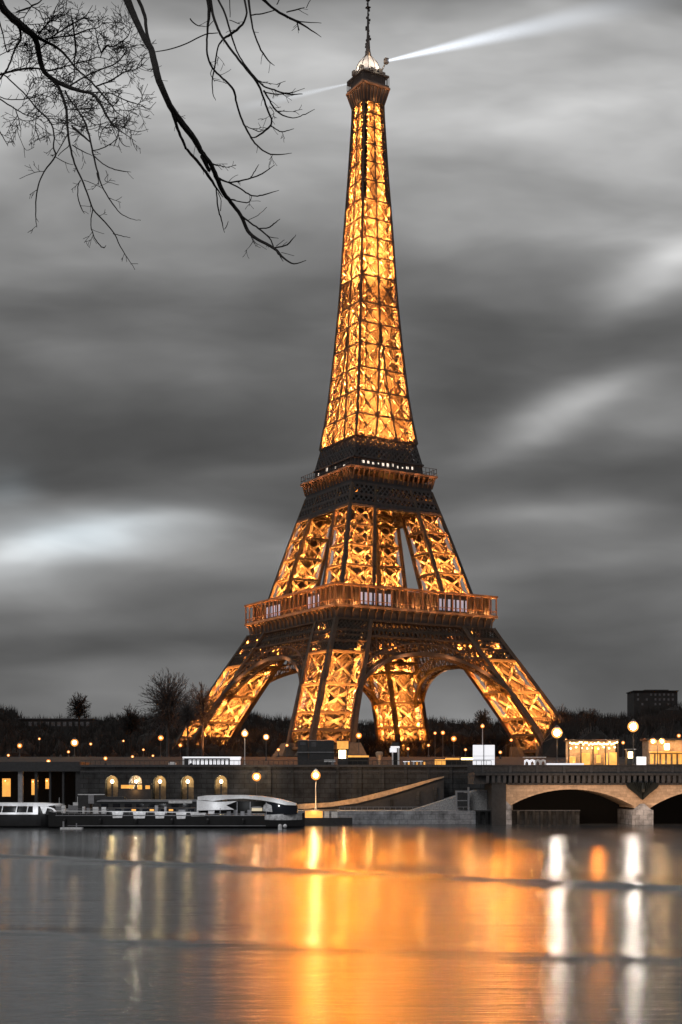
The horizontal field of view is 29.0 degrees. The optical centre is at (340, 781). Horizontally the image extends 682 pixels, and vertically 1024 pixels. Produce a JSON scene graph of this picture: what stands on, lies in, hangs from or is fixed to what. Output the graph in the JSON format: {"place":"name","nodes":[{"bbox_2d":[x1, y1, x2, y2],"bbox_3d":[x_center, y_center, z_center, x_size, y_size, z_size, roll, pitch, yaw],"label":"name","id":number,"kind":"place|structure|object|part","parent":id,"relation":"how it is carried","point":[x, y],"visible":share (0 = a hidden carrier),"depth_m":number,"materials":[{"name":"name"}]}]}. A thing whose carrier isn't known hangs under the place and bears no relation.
{"place":"outdoors","nodes":[
{"label":"outdoors","id":0,"kind":"place"},
{"bbox_2d":[0,0,320,269],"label":"bare tree","id":1,"kind":"object","parent":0,"point":[22,27],"visible":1,"depth_m":8.27,"materials":[{"name":"black plant"}]},
{"bbox_2d":[66,809,475,823],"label":"quay","id":2,"kind":"structure","parent":0,"point":[412,817],"depth_m":299.00,"materials":[{"name":"stone"}]},
{"bbox_2d":[0,762,88,807],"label":"covered colonnade","id":3,"kind":"object","parent":2,"relation":"on","point":[53,782],"visible":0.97,"depth_m":330.91,"materials":[{"name":"grey paint"}]},
{"bbox_2d":[2,778,10,796],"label":"lit doorway","id":4,"kind":"structure","parent":3,"relation":"in","point":[6,786],"depth_m":325.02,"materials":[{"name":"glass"}]},
{"bbox_2d":[31,779,34,794],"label":"lit doorway","id":5,"kind":"structure","parent":3,"relation":"in","point":[32,784],"depth_m":325.02,"materials":[{"name":"glass"}]},
{"bbox_2d":[45,778,48,788],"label":"lit doorway","id":6,"kind":"structure","parent":3,"relation":"in","point":[46,783],"depth_m":325.02,"materials":[{"name":"glass"}]},
{"bbox_2d":[118,784,151,798],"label":"quayside stall","id":7,"kind":"object","parent":2,"relation":"on","point":[141,793],"visible":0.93,"depth_m":312.20,"materials":[{"name":"grey paint"}]},
{"bbox_2d":[252,770,260,800],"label":"street lamp","id":8,"kind":"object","parent":2,"relation":"on","point":[256,775],"visible":0.83,"depth_m":316.91,"materials":[{"name":"yellow metal"}]},
{"bbox_2d":[80,760,490,806],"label":"quay wall","id":9,"kind":"structure","parent":2,"relation":"on","point":[296,783],"depth_m":319.00,"materials":[{"name":"stone"}]},
{"bbox_2d":[311,769,319,809],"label":"street lamp","id":10,"kind":"object","parent":2,"relation":"on","point":[315,774],"visible":0.97,"depth_m":308.51,"materials":[{"name":"yellow"}]},
{"bbox_2d":[297,776,443,809],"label":"quay ramp","id":11,"kind":"structure","parent":2,"relation":"on","point":[415,795],"depth_m":310.55,"materials":[{"name":"stone"}]},
{"bbox_2d":[350,807,463,810],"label":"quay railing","id":12,"kind":"object","parent":2,"relation":"on","point":[401,808],"visible":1,"depth_m":299.56,"materials":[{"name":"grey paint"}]},
{"bbox_2d":[455,787,468,810],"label":"stone kiosk","id":13,"kind":"object","parent":2,"relation":"on","point":[461,800],"visible":1,"depth_m":303.15,"materials":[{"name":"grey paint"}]},
{"bbox_2d":[0,822,681,1023],"bbox_3d":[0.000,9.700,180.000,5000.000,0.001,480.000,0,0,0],"label":"river","id":14,"kind":"structure","parent":0,"point":[580,923],"depth_m":89.33,"materials":[{"name":"grey liquid"}]},
{"bbox_2d":[0,802,61,827],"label":"river boat","id":15,"kind":"object","parent":14,"relation":"on","point":[23,814],"visible":0.82,"depth_m":276.10,"materials":[{"name":"white paint"}]},
{"bbox_2d":[55,803,60,811],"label":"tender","id":16,"kind":"object","parent":14,"relation":"on","point":[58,806],"visible":0.2,"depth_m":297.10,"materials":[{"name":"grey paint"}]},
{"bbox_2d":[60,821,82,828],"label":"pontoon","id":17,"kind":"object","parent":14,"relation":"on","point":[63,827],"visible":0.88,"depth_m":267.68,"materials":[{"name":"grey paint"}]},
{"bbox_2d":[68,797,77,812],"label":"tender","id":18,"kind":"object","parent":14,"relation":"on","point":[72,808],"visible":0.23,"depth_m":296.10,"materials":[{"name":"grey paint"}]},
{"bbox_2d":[78,794,196,812],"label":"boat","id":19,"kind":"object","parent":14,"relation":"on","point":[86,801],"visible":0.32,"depth_m":290.50,"materials":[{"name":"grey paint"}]},
{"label":"deckhouse door","id":20,"kind":"part","parent":19,"relation":"part of","materials":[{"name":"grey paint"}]},
{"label":"window","id":21,"kind":"part","parent":19,"relation":"part of","materials":[{"name":"black glass"}]},
{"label":"window","id":22,"kind":"part","parent":19,"relation":"part of","materials":[{"name":"black glass"}]},
{"bbox_2d":[48,795,304,827],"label":"river boat","id":23,"kind":"object","parent":14,"relation":"on","point":[283,813],"visible":0.98,"depth_m":272.00,"materials":[{"name":"grey paint"}]},
{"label":"cabin windows","id":24,"kind":"part","parent":23,"relation":"part of","materials":[{"name":"black glass"}]},
{"bbox_2d":[303,810,351,824],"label":"landing stage","id":25,"kind":"object","parent":14,"relation":"on","point":[314,817],"visible":0.89,"depth_m":293.50,"materials":[{"name":"grey paint"}]},
{"bbox_2d":[467,765,681,824],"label":"stone bridge","id":26,"kind":"structure","parent":14,"relation":"in","point":[639,794],"depth_m":296.00,"materials":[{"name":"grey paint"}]},
{"bbox_2d":[474,810,579,823],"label":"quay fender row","id":27,"kind":"object","parent":26,"relation":"attached to","point":[533,817],"visible":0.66,"depth_m":298.25,"materials":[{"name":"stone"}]},
{"bbox_2d":[564,739,619,764],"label":"market pavilion","id":28,"kind":"structure","parent":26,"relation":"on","point":[593,751],"depth_m":346.80,"materials":[{"name":"glass"}]},
{"bbox_2d":[0,757,681,764],"bbox_3d":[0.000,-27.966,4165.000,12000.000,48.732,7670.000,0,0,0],"label":"ground","id":29,"kind":"structure","parent":0,"point":[510,761],"depth_m":384.07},
{"bbox_2d":[17,742,21,756],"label":"street lamp","id":30,"kind":"object","parent":29,"relation":"on","point":[19,745],"visible":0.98,"depth_m":429.62,"materials":[{"name":"yellow metal"}]},
{"bbox_2d":[15,718,98,735],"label":"apartment block","id":31,"kind":"structure","parent":29,"relation":"on","point":[62,722],"depth_m":700.00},
{"bbox_2d":[71,737,77,756],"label":"street lamp","id":32,"kind":"object","parent":29,"relation":"on","point":[74,741],"visible":0.98,"depth_m":419.35,"materials":[{"name":"yellow metal"}]},
{"bbox_2d":[65,692,90,756],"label":"bare tree","id":33,"kind":"object","parent":29,"relation":"on","point":[80,707],"visible":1,"depth_m":499.28,"materials":[{"name":"black plant"}]},
{"bbox_2d":[115,705,143,756],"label":"bare tree","id":34,"kind":"object","parent":29,"relation":"on","point":[131,721],"visible":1,"depth_m":478.97,"materials":[{"name":"black plant"}]},
{"bbox_2d":[158,734,162,756],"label":"street lamp","id":35,"kind":"object","parent":29,"relation":"on","point":[160,737],"visible":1,"depth_m":439.70,"materials":[{"name":"yellow metal"}]},
{"bbox_2d":[138,668,197,756],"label":"bare tree","id":36,"kind":"object","parent":29,"relation":"on","point":[167,702],"visible":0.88,"depth_m":468.17,"materials":[{"name":"black plant"}]},
{"bbox_2d":[174,697,200,756],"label":"bare tree","id":37,"kind":"object","parent":29,"relation":"on","point":[186,713],"visible":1,"depth_m":449.30,"materials":[{"name":"black plant"}]},
{"bbox_2d":[185,682,226,756],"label":"bare tree","id":38,"kind":"object","parent":29,"relation":"on","point":[205,711],"visible":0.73,"depth_m":498.94,"materials":[{"name":"black plant"}]},
{"bbox_2d":[183,757,240,764],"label":"tour bus","id":39,"kind":"object","parent":29,"relation":"on","point":[214,762],"visible":0.79,"depth_m":331.00,"materials":[{"name":"white metal"}]},
{"bbox_2d":[241,729,247,764],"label":"street lamp","id":40,"kind":"object","parent":29,"relation":"on","point":[244,732],"visible":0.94,"depth_m":331.73,"materials":[{"name":"yellow"}]},
{"bbox_2d":[263,733,268,759],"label":"street lamp","id":41,"kind":"object","parent":29,"relation":"on","point":[266,736],"visible":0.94,"depth_m":379.61,"materials":[{"name":"yellow metal"}]},
{"bbox_2d":[297,740,333,764],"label":"container kiosk","id":42,"kind":"object","parent":29,"relation":"on","point":[315,749],"visible":0.94,"depth_m":333.00,"materials":[{"name":"grey paint"}]},
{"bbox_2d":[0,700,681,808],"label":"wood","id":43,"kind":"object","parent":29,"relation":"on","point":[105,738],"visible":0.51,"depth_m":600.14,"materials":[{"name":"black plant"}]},
{"bbox_2d":[337,740,348,764],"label":"lit stall","id":44,"kind":"object","parent":29,"relation":"on","point":[342,744],"visible":0.95,"depth_m":333.30,"materials":[{"name":"orange"}]},
{"bbox_2d":[348,755,368,764],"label":"market awnings","id":45,"kind":"object","parent":29,"relation":"on","point":[358,757],"visible":0.82,"depth_m":334.20,"materials":[{"name":"fabric"}]},
{"bbox_2d":[356,732,361,754],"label":"street lamp","id":46,"kind":"object","parent":29,"relation":"on","point":[358,735],"visible":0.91,"depth_m":429.50,"materials":[{"name":"yellow metal"}]},
{"bbox_2d":[173,0,564,756],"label":"lattice tower","id":47,"kind":"structure","parent":29,"relation":"on","point":[369,486],"depth_m":539.48,"materials":[{"name":"gold metal"}]},
{"bbox_2d":[390,742,399,764],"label":"guard booth","id":48,"kind":"object","parent":29,"relation":"on","point":[394,746],"visible":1,"depth_m":330.00,"materials":[{"name":"white paint"}]},
{"bbox_2d":[393,753,396,764],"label":"door","id":49,"kind":"structure","parent":48,"relation":"in","point":[394,754],"depth_m":330.06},
{"bbox_2d":[403,761,424,764],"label":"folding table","id":50,"kind":"object","parent":29,"relation":"on","point":[413,762],"visible":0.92,"depth_m":330.10,"materials":[{"name":"white"}]},
{"bbox_2d":[451,735,455,756],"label":"street lamp","id":51,"kind":"object","parent":29,"relation":"on","point":[453,738],"visible":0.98,"depth_m":429.73,"materials":[{"name":"yellow metal"}]},
{"bbox_2d":[435,758,472,764],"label":"market stalls","id":52,"kind":"object","parent":29,"relation":"on","point":[449,762],"visible":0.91,"depth_m":332.00,"materials":[{"name":"orange"}]},
{"bbox_2d":[472,709,492,741],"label":"bare tree","id":53,"kind":"object","parent":29,"relation":"on","point":[483,718],"visible":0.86,"depth_m":519.41,"materials":[{"name":"black plant"}]},
{"bbox_2d":[523,757,545,764],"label":"white tent","id":54,"kind":"object","parent":29,"relation":"on","point":[538,760],"visible":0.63,"depth_m":330.00,"materials":[{"name":"white fabric"}]},
{"bbox_2d":[551,725,561,762],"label":"street lamp","id":55,"kind":"object","parent":29,"relation":"on","point":[556,732],"visible":0.94,"depth_m":330.18,"materials":[{"name":"grey metal"}]},
{"bbox_2d":[549,704,574,724],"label":"bare tree","id":56,"kind":"object","parent":29,"relation":"on","point":[563,713],"visible":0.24,"depth_m":559.20,"materials":[{"name":"black plant"}]},
{"bbox_2d":[546,763,583,764],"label":"awning","id":57,"kind":"object","parent":29,"relation":"on","point":[564,763],"visible":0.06,"depth_m":329.00,"materials":[{"name":"white fabric"}]},
{"bbox_2d":[578,708,603,724],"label":"bare tree","id":58,"kind":"object","parent":29,"relation":"on","point":[592,716],"visible":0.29,"depth_m":539.16,"materials":[{"name":"black plant"}]},
{"bbox_2d":[628,719,638,764],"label":"street lamp","id":59,"kind":"object","parent":29,"relation":"on","point":[633,726],"visible":0.93,"depth_m":330.28,"materials":[{"name":"grey metal"}]},
{"bbox_2d":[624,749,645,764],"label":"snack kiosk","id":60,"kind":"object","parent":29,"relation":"on","point":[629,758],"visible":0.84,"depth_m":340.20,"materials":[{"name":"grey paint"}]},
{"bbox_2d":[628,752,632,757],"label":"window","id":61,"kind":"structure","parent":60,"relation":"in","point":[630,754],"depth_m":340.12,"materials":[{"name":"beige glass"}]},
{"bbox_2d":[626,690,678,718],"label":"apartment block","id":62,"kind":"structure","parent":29,"relation":"on","point":[638,700],"depth_m":840.00,"materials":[{"name":"black concrete"}]},
{"bbox_2d":[650,737,664,764],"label":"street lamp","id":63,"kind":"object","parent":29,"relation":"on","point":[653,741],"visible":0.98,"depth_m":339.59,"materials":[{"name":"yellow metal"}]},
{"bbox_2d":[0,0,681,724],"label":"sky","id":64,"kind":"structure","parent":0,"point":[162,419],"materials":[{"name":"grey"}]},
{"bbox_2d":[376,752,382,764],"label":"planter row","id":65,"kind":"object","parent":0,"point":[379,755],"visible":0.8,"depth_m":329.49,"materials":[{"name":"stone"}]},
{"bbox_2d":[411,790,512,809],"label":"paved slope","id":66,"kind":"structure","parent":0,"point":[477,799],"depth_m":305.00,"materials":[{"name":"grey concrete"}]},
{"bbox_2d":[473,742,494,764],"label":"white screen","id":67,"kind":"object","parent":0,"point":[483,752],"visible":0.73,"depth_m":328.00,"materials":[{"name":"white"}]},
{"bbox_2d":[473,810,578,823],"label":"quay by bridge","id":68,"kind":"structure","parent":0,"point":[537,817],"depth_m":299.10,"materials":[{"name":"stone"}]},
{"bbox_2d":[640,738,681,763],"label":"cafe building","id":69,"kind":"structure","parent":0,"point":[670,751],"depth_m":353.00,"materials":[{"name":"stone"}]},
{"bbox_2d":[650,754,653,763],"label":"window","id":70,"kind":"structure","parent":69,"relation":"in","point":[651,755],"depth_m":352.89,"materials":[{"name":"glass"}]},
{"bbox_2d":[661,754,664,763],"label":"window","id":71,"kind":"structure","parent":69,"relation":"in","point":[662,755],"depth_m":352.89,"materials":[{"name":"glass"}]},
{"bbox_2d":[664,744,668,749],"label":"upper window","id":72,"kind":"structure","parent":69,"relation":"in","point":[666,746],"depth_m":352.89,"materials":[{"name":"beige"}]},
{"bbox_2d":[667,754,670,763],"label":"window","id":73,"kind":"structure","parent":69,"relation":"in","point":[668,755],"depth_m":352.89,"materials":[{"name":"glass"}]},
{"bbox_2d":[673,754,675,763],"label":"window","id":74,"kind":"structure","parent":69,"relation":"in","point":[674,755],"depth_m":352.89,"materials":[{"name":"glass"}]},
{"bbox_2d":[678,754,681,763],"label":"window","id":75,"kind":"structure","parent":69,"relation":"in","point":[679,755],"depth_m":352.89,"materials":[{"name":"glass"}]}
]}

